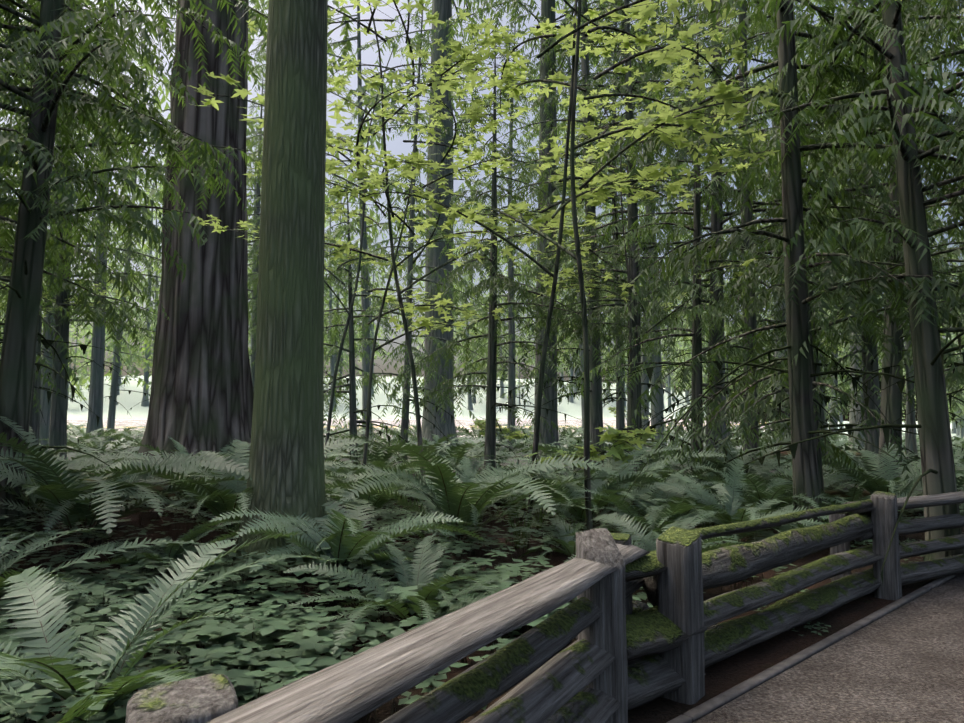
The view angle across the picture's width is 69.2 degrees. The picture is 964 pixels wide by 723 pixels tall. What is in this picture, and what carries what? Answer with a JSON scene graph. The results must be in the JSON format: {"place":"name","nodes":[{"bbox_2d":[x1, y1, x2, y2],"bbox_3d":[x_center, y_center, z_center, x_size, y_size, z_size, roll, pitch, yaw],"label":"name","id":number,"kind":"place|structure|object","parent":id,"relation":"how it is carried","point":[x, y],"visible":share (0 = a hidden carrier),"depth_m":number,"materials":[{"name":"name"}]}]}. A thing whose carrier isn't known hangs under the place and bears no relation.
{"place":"outdoors","nodes":[
{"label":"outdoors","id":0,"kind":"place"},
{"bbox_2d":[67,419,771,438],"bbox_3d":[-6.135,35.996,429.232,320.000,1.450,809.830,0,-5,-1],"label":"road","id":1,"kind":"structure","parent":0,"point":[120,424],"depth_m":44.00,"materials":[{"name":"grey asphalt"}]},
{"bbox_2d":[0,375,963,722],"bbox_3d":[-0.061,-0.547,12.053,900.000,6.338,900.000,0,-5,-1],"label":"ground","id":2,"kind":"structure","parent":0,"point":[724,675],"depth_m":7.01,"materials":[{"name":"brown soil"}]},
{"bbox_2d":[138,0,253,462],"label":"tree trunk","id":3,"kind":"object","parent":2,"relation":"on","point":[202,395],"visible":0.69,"depth_m":17.35,"materials":[{"name":"brown plant"}]},
{"bbox_2d":[229,0,329,573],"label":"tree","id":4,"kind":"object","parent":2,"relation":"on","point":[286,467],"visible":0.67,"depth_m":6.80,"materials":[{"name":"green plant"}]},
{"bbox_2d":[27,449,899,515],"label":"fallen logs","id":5,"kind":"object","parent":2,"relation":"on","point":[830,492],"visible":0.1,"depth_m":10.90,"materials":[{"name":"brown wood"}]},
{"bbox_2d":[0,0,959,530],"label":"maples","id":6,"kind":"object","parent":2,"relation":"on","point":[644,122],"visible":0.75,"depth_m":10.18,"materials":[{"name":"green plant"}]},
{"bbox_2d":[0,0,963,583],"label":"forest trees","id":7,"kind":"object","parent":2,"relation":"on","point":[896,100],"visible":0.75,"depth_m":12.36,"materials":[{"name":"green plant"}]},
{"bbox_2d":[0,416,963,722],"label":"ferns","id":8,"kind":"object","parent":2,"relation":"on","point":[214,484],"visible":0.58,"depth_m":6.94,"materials":[{"name":"green plant"}]},
{"bbox_2d":[0,465,963,722],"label":"ground cover plants","id":9,"kind":"object","parent":2,"relation":"on","point":[287,666],"visible":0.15,"depth_m":4.80,"materials":[{"name":"green plant"}]},
{"bbox_2d":[125,491,963,722],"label":"split rail fence","id":10,"kind":"object","parent":2,"relation":"on","point":[619,657],"visible":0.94,"depth_m":3.49,"materials":[{"name":"grey wood"}]},
{"bbox_2d":[666,574,958,722],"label":"path edging","id":11,"kind":"object","parent":2,"relation":"on","point":[694,714],"visible":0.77,"depth_m":4.36,"materials":[{"name":"wood"}]},
{"bbox_2d":[0,0,963,420],"label":"sky","id":12,"kind":"structure","parent":0,"point":[396,145],"materials":[{"name":"white"}]},
{"bbox_2d":[693,573,963,722],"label":"gravel path","id":13,"kind":"structure","parent":0,"point":[904,663],"depth_m":4.08,"materials":[{"name":"grey gravel"}]}
]}

